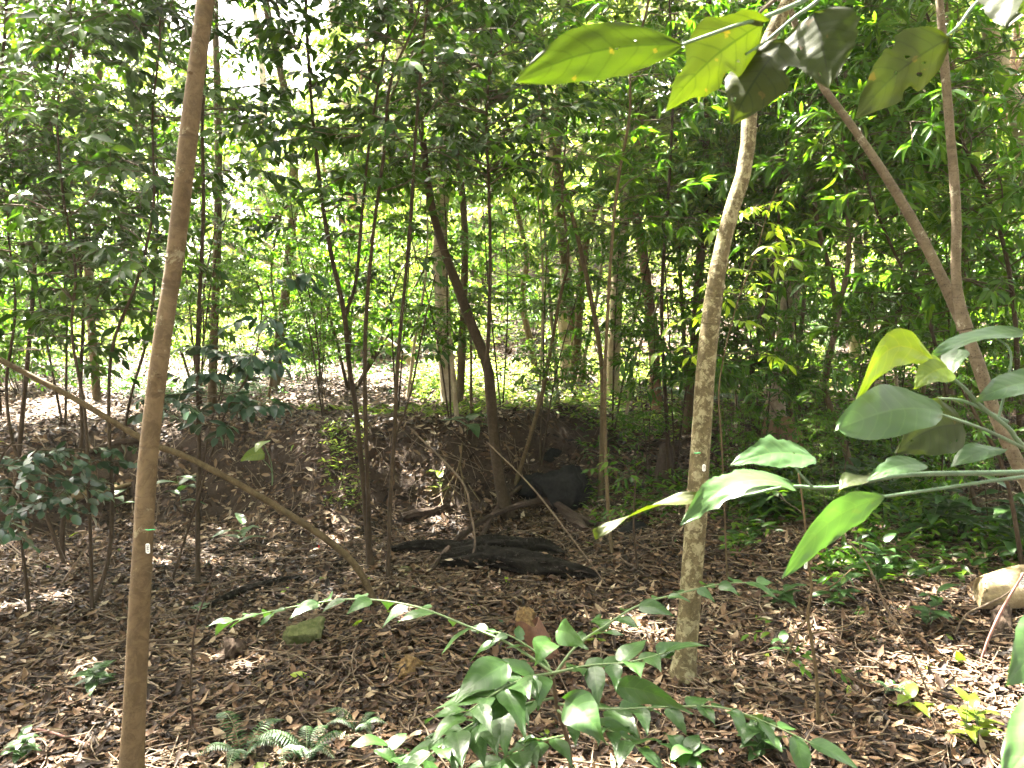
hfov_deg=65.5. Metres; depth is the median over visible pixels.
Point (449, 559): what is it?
leaf litter
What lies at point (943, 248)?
young sapling
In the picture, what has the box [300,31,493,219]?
background tree
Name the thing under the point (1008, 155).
thin sapling
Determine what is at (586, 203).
understorey shrub
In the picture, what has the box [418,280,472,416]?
bare sapling
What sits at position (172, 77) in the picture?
pale tree
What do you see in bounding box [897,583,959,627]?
seedling
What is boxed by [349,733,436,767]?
seedling
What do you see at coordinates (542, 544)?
charred log
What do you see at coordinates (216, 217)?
young sapling
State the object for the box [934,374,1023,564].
bare sapling
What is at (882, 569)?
seedling
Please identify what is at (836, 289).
understorey shrub
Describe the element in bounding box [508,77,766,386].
brown tree
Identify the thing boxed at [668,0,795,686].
lichened tree
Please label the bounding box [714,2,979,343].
brown tree
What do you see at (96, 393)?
canopy tree
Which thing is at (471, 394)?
bare sapling
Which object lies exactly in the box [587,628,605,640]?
seedling
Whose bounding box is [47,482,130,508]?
fallen branch
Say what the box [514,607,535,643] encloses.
rock
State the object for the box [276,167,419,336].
understorey shrub
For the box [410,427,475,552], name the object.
dead stick
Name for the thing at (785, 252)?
understorey shrub
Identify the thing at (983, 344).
young sapling
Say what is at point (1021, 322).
understorey shrub
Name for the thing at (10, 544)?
dead stick
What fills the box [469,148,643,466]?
young sapling
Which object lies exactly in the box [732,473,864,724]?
bare sapling
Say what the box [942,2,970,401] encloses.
canopy tree
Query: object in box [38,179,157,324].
understorey shrub
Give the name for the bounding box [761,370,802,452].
dead leaf bunch
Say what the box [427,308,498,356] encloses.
understorey shrub
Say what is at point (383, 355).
fern
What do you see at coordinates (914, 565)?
weeds
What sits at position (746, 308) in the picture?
young sapling
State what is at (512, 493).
fallen branch
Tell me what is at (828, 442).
young sapling
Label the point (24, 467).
round leaved shrub
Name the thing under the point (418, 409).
grass
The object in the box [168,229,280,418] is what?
young sapling
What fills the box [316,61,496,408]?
young sapling
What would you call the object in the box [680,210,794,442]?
young sapling
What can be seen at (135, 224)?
understorey shrub
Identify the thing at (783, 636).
seedling
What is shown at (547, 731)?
seedling
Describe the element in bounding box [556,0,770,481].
thin sapling
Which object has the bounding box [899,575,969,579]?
dead stick
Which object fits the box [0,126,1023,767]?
ground
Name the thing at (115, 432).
leaf litter
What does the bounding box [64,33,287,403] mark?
young sapling
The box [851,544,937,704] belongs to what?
dead stick
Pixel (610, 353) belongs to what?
pale tree
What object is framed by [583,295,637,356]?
understorey shrub
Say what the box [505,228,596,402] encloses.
young sapling
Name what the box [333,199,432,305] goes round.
understorey shrub
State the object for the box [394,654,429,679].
rock
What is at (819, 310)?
young sapling
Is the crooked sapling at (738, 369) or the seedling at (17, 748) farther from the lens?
the crooked sapling at (738, 369)
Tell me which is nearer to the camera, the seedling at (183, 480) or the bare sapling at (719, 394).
the seedling at (183, 480)
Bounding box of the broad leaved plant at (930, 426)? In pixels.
[592,326,1023,767]
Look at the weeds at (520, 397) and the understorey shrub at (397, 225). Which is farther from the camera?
the understorey shrub at (397, 225)
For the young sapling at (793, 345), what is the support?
on the ground at (210, 490)
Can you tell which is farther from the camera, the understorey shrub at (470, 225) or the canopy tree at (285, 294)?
the understorey shrub at (470, 225)
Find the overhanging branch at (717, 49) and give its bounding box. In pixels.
[514,0,1023,124]
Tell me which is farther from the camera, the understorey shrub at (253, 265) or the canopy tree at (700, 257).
the understorey shrub at (253, 265)
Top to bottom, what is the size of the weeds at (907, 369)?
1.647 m
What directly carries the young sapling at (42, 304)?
on the ground at (210, 490)
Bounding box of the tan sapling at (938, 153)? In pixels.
[654,0,1023,468]
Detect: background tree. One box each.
[0,1,138,229]
[0,88,101,297]
[20,54,133,227]
[65,46,206,273]
[103,1,374,275]
[254,23,437,309]
[266,50,392,259]
[268,165,325,223]
[280,0,468,291]
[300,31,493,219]
[320,0,538,267]
[381,84,573,297]
[429,0,605,239]
[470,0,611,204]
[476,79,650,260]
[537,0,666,165]
[542,0,641,184]
[606,0,691,150]
[635,2,700,101]
[667,0,861,206]
[735,0,974,246]
[901,0,1023,203]
[923,17,1010,190]
[957,2,1023,89]
[968,16,1023,98]
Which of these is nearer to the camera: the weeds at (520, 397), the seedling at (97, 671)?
the seedling at (97, 671)
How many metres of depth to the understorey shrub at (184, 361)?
10.19 m
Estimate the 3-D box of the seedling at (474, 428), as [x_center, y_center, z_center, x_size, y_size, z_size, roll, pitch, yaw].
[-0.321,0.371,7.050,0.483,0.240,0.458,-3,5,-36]
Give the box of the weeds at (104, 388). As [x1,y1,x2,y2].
[0,321,439,400]
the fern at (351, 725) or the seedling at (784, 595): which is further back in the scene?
the seedling at (784, 595)
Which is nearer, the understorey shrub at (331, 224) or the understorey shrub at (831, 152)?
the understorey shrub at (831, 152)
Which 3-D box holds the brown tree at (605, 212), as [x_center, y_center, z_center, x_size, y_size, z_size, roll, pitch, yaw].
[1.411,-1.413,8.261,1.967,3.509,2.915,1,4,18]
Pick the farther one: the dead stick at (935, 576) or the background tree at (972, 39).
the background tree at (972, 39)
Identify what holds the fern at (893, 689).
on the ground at (210, 490)
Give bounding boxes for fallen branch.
[0,441,1010,767]
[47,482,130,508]
[89,437,139,453]
[401,503,455,520]
[480,485,522,535]
[536,495,591,533]
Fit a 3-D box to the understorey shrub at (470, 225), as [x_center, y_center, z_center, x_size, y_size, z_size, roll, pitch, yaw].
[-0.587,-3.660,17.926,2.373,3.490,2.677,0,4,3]
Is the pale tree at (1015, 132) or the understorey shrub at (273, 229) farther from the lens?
the understorey shrub at (273, 229)
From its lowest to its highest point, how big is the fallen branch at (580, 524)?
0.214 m
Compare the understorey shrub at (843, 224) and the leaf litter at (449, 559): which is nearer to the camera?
the leaf litter at (449, 559)
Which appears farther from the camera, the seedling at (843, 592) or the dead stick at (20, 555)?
the dead stick at (20, 555)
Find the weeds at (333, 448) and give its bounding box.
[316,415,369,511]
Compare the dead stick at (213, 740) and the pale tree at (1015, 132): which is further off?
the pale tree at (1015, 132)
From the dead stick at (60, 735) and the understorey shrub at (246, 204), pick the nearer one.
the dead stick at (60, 735)
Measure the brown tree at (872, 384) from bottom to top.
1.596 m
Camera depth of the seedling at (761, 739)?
2.77 m
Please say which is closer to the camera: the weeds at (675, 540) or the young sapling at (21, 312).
the weeds at (675, 540)
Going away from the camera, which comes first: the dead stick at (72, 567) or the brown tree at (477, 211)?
the dead stick at (72, 567)
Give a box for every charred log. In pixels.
[391,539,460,553]
[440,543,599,582]
[460,533,564,557]
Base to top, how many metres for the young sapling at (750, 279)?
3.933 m
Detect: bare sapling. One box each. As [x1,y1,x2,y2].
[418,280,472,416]
[449,312,478,413]
[514,192,556,403]
[581,453,640,569]
[695,332,739,442]
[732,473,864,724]
[742,318,795,428]
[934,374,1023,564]
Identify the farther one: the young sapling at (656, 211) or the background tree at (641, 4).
the background tree at (641, 4)
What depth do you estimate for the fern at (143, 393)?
7.35 m
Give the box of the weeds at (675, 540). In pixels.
[25,521,934,767]
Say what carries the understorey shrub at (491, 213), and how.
on the ground at (210, 490)
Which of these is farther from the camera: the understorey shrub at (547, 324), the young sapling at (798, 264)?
the understorey shrub at (547, 324)
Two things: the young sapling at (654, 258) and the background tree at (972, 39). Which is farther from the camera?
the background tree at (972, 39)
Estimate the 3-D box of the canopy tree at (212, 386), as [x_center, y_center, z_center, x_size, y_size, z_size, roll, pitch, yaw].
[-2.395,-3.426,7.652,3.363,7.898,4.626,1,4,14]
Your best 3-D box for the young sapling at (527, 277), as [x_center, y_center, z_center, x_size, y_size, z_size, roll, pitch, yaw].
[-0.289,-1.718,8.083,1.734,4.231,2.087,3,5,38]
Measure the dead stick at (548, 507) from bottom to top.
0.822 m
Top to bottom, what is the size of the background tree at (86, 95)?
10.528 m
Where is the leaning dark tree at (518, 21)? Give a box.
[323,0,658,519]
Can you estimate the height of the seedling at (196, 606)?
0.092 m
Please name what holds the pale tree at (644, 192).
on the ground at (210, 490)
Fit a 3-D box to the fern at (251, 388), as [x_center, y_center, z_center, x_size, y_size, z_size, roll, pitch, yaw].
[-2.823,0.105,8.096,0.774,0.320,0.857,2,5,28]
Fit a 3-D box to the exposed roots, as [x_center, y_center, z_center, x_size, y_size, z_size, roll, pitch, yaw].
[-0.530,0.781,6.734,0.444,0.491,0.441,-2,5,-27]
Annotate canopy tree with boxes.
[82,0,102,401]
[165,0,297,390]
[207,0,221,410]
[372,0,467,402]
[553,0,585,382]
[638,0,799,432]
[758,12,795,369]
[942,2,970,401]
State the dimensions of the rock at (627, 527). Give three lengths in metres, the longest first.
0.377 x 0.241 x 0.121 m
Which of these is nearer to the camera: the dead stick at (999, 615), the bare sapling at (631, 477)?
the dead stick at (999, 615)
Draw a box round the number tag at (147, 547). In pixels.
[146,543,149,552]
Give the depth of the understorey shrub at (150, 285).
20.73 m
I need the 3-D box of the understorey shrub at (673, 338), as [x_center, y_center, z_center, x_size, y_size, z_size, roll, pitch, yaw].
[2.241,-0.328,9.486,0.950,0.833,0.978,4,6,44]
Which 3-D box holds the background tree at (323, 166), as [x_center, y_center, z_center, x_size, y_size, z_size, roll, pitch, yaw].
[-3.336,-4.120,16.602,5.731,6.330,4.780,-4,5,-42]
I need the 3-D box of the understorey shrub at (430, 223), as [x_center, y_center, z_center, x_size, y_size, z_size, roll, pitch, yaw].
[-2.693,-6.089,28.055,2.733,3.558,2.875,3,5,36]
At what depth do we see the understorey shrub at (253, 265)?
17.91 m
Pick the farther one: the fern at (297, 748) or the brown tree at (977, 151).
the brown tree at (977, 151)
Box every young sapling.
[0,0,174,424]
[0,27,127,418]
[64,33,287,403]
[95,186,205,364]
[110,11,323,408]
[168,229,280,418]
[205,77,384,417]
[249,211,368,407]
[271,77,405,397]
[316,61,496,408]
[342,73,524,424]
[395,208,494,351]
[421,10,588,408]
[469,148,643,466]
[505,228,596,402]
[517,128,735,434]
[561,122,820,457]
[580,202,691,379]
[588,264,693,485]
[596,114,803,321]
[642,186,821,580]
[646,121,866,437]
[666,1,927,429]
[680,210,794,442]
[686,324,830,468]
[709,375,765,518]
[730,211,851,342]
[740,273,934,492]
[782,174,997,455]
[782,380,861,507]
[835,74,1023,394]
[857,64,1023,408]
[894,189,1023,490]
[902,219,1023,495]
[912,343,1023,545]
[962,206,1023,376]
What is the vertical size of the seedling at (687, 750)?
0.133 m
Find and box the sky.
[0,0,997,263]
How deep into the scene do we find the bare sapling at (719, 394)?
7.68 m
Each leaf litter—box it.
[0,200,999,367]
[0,322,1023,535]
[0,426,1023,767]
[204,457,597,610]
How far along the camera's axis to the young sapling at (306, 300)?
8.19 m
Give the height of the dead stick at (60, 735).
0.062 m
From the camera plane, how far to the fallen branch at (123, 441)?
6.62 m
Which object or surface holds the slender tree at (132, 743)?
on the ground at (210, 490)
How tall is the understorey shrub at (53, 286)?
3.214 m
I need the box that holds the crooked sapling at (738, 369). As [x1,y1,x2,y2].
[589,0,913,436]
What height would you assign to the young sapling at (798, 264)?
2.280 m
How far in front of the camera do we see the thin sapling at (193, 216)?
6.55 m
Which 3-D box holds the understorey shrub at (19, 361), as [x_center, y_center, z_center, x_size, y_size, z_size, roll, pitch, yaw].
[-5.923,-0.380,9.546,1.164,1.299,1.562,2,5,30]
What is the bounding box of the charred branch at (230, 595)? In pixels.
[198,574,307,613]
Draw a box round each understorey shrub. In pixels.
[0,91,97,352]
[0,187,81,371]
[0,210,72,315]
[0,309,80,394]
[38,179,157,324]
[52,318,118,365]
[71,202,118,288]
[83,228,162,304]
[104,177,188,299]
[105,176,222,304]
[108,248,266,384]
[155,152,307,325]
[184,237,212,285]
[191,181,279,298]
[208,210,313,307]
[221,201,335,329]
[227,221,323,304]
[245,197,328,292]
[255,150,515,389]
[256,306,356,379]
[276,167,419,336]
[280,206,344,277]
[309,193,399,284]
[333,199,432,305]
[370,192,487,275]
[373,198,432,271]
[389,280,484,341]
[413,193,458,243]
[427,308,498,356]
[448,173,536,287]
[452,158,507,251]
[453,151,584,256]
[491,267,557,340]
[533,154,617,269]
[536,322,603,375]
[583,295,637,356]
[646,333,699,369]
[725,216,851,363]
[743,150,824,284]
[790,115,880,218]
[807,266,899,334]
[836,198,988,344]
[940,183,1023,364]
[959,64,995,191]
[971,143,1023,275]
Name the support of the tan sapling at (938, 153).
on the ground at (210, 490)
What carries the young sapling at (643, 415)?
on the ground at (210, 490)
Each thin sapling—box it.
[13,0,373,587]
[23,0,269,437]
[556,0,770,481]
[703,0,1023,515]
[788,0,1023,524]
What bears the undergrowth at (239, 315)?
on the ground at (210, 490)
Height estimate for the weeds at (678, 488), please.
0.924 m
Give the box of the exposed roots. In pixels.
[428,443,479,505]
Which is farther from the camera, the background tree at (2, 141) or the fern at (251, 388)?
the background tree at (2, 141)
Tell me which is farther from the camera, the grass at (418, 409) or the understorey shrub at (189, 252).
the understorey shrub at (189, 252)
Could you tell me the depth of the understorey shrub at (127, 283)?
21.92 m
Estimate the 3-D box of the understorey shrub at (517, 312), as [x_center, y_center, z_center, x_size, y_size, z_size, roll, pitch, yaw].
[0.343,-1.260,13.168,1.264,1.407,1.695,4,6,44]
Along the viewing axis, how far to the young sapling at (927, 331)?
7.24 m
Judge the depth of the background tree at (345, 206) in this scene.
56.14 m
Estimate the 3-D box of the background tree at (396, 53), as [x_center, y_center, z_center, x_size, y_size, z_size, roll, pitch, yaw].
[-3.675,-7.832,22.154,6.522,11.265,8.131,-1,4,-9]
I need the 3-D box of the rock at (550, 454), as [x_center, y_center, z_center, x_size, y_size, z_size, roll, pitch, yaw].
[0.381,0.655,7.423,0.164,0.131,0.259,9,6,13]
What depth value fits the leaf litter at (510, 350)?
14.66 m
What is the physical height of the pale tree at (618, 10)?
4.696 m
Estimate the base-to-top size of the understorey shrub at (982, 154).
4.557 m
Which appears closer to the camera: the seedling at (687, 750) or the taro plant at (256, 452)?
the seedling at (687, 750)
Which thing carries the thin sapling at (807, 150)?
on the ground at (210, 490)
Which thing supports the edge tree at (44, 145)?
on the ground at (210, 490)
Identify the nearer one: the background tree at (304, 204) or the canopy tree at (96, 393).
the canopy tree at (96, 393)
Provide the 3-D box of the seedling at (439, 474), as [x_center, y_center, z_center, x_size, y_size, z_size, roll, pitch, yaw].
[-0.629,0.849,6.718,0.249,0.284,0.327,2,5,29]
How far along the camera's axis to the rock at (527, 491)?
6.93 m
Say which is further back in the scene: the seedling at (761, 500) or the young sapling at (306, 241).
the young sapling at (306, 241)
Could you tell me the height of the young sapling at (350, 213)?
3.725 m
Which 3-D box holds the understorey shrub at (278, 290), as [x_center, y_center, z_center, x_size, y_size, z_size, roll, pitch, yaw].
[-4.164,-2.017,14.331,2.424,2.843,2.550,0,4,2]
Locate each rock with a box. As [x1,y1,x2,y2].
[282,616,325,647]
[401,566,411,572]
[514,472,540,499]
[532,464,594,512]
[543,448,561,462]
[615,519,646,535]
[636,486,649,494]
[972,564,1023,609]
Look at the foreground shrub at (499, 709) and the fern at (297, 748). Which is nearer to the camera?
the foreground shrub at (499, 709)
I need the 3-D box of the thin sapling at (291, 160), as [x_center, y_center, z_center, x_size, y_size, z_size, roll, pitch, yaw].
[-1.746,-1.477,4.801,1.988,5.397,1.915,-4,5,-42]
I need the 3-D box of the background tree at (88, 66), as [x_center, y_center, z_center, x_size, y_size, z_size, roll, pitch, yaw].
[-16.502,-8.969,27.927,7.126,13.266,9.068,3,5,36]
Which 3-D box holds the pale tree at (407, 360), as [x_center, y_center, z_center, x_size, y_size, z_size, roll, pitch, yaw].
[-3.889,-2.053,10.223,4.320,3.665,3.158,2,5,30]
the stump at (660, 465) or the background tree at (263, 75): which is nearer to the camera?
the stump at (660, 465)
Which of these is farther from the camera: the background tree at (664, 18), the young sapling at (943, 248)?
the background tree at (664, 18)
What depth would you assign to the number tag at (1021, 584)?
3.57 m
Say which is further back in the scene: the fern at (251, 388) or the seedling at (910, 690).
the fern at (251, 388)
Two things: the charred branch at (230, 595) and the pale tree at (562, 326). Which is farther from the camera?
the pale tree at (562, 326)
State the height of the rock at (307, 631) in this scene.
0.188 m
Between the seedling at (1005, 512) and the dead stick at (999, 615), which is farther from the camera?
the seedling at (1005, 512)
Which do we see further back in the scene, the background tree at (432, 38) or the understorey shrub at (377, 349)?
the background tree at (432, 38)
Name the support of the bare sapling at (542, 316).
on the ground at (210, 490)
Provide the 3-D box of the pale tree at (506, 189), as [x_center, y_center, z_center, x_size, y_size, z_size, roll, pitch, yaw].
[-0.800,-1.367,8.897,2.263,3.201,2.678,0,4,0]
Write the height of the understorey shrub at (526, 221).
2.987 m
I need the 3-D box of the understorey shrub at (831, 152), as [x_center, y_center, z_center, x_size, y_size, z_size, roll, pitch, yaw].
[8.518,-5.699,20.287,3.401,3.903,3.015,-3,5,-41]
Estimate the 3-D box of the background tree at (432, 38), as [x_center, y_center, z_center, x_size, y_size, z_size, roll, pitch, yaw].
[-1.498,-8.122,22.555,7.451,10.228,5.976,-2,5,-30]
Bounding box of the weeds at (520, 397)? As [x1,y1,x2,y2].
[404,341,834,440]
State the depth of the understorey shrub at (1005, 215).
13.09 m
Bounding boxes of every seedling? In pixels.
[0,725,41,763]
[69,659,115,695]
[90,485,134,512]
[127,273,328,582]
[157,475,205,506]
[189,602,209,610]
[211,513,264,542]
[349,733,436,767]
[427,470,448,490]
[443,413,487,437]
[538,729,553,737]
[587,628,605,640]
[658,732,716,767]
[735,716,786,761]
[738,486,807,519]
[761,583,806,607]
[767,630,798,653]
[806,572,868,606]
[824,457,920,501]
[844,533,901,582]
[888,683,935,718]
[896,479,1006,536]
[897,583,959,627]
[946,685,1004,743]
[963,476,1023,555]
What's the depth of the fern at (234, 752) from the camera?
2.74 m
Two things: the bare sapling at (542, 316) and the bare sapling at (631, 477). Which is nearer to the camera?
the bare sapling at (631, 477)
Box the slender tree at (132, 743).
[118,0,214,767]
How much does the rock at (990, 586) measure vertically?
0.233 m
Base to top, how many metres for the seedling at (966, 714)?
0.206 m
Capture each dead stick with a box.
[3,728,106,751]
[5,545,64,586]
[8,542,82,589]
[59,543,88,587]
[153,727,340,748]
[186,563,217,750]
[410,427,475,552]
[486,441,605,583]
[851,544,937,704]
[880,579,910,629]
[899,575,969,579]
[955,584,1018,634]
[980,573,1023,659]
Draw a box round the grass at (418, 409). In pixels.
[295,398,487,425]
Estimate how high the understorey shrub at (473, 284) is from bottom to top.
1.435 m
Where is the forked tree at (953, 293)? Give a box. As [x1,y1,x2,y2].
[789,0,1023,492]
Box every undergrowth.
[0,211,1022,358]
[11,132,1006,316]
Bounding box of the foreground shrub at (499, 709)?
[207,576,856,767]
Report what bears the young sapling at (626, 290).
on the ground at (210, 490)
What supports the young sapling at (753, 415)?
on the ground at (210, 490)
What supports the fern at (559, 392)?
on the ground at (210, 490)
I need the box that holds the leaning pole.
[0,357,378,606]
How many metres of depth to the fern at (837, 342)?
10.78 m
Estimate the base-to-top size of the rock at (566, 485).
0.525 m
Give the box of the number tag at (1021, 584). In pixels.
[1019,572,1023,588]
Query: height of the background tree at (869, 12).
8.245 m
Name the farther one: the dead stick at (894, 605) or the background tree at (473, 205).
the background tree at (473, 205)
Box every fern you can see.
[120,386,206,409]
[186,378,274,395]
[195,711,283,766]
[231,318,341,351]
[249,725,354,767]
[323,707,386,732]
[352,324,413,357]
[519,382,593,409]
[645,386,743,401]
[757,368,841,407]
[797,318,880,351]
[870,680,917,693]
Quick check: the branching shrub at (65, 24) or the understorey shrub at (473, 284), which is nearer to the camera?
the branching shrub at (65, 24)
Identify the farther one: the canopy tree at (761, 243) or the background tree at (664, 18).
the background tree at (664, 18)
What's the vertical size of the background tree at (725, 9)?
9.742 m
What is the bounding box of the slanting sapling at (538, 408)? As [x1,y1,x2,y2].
[480,2,643,485]
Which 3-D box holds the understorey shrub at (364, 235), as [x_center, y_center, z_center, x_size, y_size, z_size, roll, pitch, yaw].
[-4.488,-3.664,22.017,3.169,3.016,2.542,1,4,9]
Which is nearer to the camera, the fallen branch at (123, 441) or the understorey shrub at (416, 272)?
the fallen branch at (123, 441)
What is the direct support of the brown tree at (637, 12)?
on the ground at (210, 490)
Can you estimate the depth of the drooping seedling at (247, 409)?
4.36 m
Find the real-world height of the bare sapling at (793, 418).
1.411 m
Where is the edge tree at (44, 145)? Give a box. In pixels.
[0,0,226,499]
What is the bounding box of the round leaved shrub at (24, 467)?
[0,441,137,617]
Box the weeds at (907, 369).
[750,320,1023,473]
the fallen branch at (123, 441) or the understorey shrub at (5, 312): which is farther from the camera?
the understorey shrub at (5, 312)
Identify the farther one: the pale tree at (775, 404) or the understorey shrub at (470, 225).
the understorey shrub at (470, 225)
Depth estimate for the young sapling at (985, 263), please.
6.39 m
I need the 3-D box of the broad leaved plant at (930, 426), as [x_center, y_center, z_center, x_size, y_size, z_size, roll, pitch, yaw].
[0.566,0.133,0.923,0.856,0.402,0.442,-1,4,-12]
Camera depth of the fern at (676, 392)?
8.06 m
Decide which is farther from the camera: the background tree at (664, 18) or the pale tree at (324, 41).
the background tree at (664, 18)
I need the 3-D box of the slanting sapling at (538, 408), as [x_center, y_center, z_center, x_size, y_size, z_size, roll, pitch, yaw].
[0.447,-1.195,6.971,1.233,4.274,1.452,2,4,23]
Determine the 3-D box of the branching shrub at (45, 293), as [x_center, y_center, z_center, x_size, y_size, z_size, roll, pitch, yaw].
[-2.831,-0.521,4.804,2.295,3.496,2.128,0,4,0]
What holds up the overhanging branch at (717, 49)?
attached to the canopy tree
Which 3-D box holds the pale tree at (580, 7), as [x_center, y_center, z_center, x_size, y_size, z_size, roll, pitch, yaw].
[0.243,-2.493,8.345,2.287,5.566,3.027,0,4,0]
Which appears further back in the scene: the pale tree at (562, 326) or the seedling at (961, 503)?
the pale tree at (562, 326)
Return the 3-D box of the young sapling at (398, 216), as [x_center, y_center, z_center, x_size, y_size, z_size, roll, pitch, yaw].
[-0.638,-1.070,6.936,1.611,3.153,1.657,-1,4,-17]
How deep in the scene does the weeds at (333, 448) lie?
6.60 m
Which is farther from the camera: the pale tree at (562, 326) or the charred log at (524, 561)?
the pale tree at (562, 326)
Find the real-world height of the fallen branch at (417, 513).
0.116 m
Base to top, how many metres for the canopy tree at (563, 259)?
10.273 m
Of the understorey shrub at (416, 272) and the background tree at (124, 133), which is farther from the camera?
the background tree at (124, 133)
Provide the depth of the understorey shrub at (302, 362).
10.82 m
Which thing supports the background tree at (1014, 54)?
on the ground at (210, 490)
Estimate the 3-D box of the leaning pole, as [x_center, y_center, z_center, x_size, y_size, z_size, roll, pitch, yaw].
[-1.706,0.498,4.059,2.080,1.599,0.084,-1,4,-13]
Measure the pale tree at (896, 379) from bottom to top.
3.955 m
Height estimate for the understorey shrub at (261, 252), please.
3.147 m
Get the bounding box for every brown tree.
[159,101,398,397]
[455,87,590,373]
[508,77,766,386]
[545,72,737,412]
[572,0,841,390]
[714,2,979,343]
[847,268,910,399]
[865,124,1023,393]
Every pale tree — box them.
[36,73,414,365]
[103,26,434,339]
[303,0,560,403]
[331,101,537,398]
[443,0,616,401]
[470,0,656,382]
[474,0,720,400]
[529,11,725,395]
[590,87,860,423]
[627,137,920,430]
[762,0,1023,419]
[806,76,1015,386]
[824,3,976,376]
[860,0,1023,182]
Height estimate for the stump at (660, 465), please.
0.478 m
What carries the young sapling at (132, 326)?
on the ground at (210, 490)
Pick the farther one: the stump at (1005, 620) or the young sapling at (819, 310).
the young sapling at (819, 310)
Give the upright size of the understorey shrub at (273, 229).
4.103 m
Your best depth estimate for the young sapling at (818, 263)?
8.62 m
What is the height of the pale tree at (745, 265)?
2.934 m
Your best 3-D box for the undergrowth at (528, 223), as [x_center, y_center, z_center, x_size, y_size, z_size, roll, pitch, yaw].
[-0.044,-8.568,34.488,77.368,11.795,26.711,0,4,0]
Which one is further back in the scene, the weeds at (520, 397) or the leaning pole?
the weeds at (520, 397)
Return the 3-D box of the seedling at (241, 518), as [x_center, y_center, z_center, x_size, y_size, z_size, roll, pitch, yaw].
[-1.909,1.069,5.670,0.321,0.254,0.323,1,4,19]
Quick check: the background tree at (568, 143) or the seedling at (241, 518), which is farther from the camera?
the background tree at (568, 143)
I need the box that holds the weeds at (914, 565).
[713,421,1023,583]
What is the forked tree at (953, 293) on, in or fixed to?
on the ground at (210, 490)
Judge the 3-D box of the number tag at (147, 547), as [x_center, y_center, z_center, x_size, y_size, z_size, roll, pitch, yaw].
[-1.145,0.517,2.502,0.014,0.032,0.002,0,4,5]
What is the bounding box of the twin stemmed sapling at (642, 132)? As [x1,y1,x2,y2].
[454,0,737,556]
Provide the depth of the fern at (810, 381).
8.31 m
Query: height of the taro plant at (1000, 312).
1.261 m
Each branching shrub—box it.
[0,0,314,611]
[0,4,255,566]
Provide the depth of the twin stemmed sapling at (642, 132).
5.19 m
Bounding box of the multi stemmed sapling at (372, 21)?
[187,0,585,583]
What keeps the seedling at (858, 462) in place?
on the ground at (210, 490)
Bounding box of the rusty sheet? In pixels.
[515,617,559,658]
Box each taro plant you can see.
[240,440,272,485]
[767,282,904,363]
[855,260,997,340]
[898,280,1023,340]
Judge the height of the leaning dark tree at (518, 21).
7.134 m
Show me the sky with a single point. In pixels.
(239, 15)
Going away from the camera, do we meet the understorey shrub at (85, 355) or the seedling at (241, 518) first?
the seedling at (241, 518)
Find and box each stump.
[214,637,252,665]
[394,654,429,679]
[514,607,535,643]
[652,444,675,495]
[988,603,1011,641]
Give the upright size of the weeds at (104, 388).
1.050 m
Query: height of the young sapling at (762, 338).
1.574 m
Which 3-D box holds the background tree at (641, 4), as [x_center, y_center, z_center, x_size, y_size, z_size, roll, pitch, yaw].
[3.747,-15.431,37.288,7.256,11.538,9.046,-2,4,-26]
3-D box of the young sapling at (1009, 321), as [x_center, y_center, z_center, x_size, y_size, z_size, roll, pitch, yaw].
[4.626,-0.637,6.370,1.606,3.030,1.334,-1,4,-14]
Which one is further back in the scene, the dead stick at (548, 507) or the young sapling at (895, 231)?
the young sapling at (895, 231)
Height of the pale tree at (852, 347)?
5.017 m
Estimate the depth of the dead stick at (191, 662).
2.72 m
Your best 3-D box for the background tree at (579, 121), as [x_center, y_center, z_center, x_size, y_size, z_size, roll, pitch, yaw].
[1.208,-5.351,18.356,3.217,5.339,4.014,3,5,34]
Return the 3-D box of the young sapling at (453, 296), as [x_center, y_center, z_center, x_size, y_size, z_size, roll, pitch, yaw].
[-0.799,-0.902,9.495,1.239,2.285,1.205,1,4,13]
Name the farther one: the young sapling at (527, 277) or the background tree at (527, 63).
the background tree at (527, 63)
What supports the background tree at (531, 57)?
on the ground at (210, 490)
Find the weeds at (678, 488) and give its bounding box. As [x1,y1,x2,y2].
[571,392,963,527]
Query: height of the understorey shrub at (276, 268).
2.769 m
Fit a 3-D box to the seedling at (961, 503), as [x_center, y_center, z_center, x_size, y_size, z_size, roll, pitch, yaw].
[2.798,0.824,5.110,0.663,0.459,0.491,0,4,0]

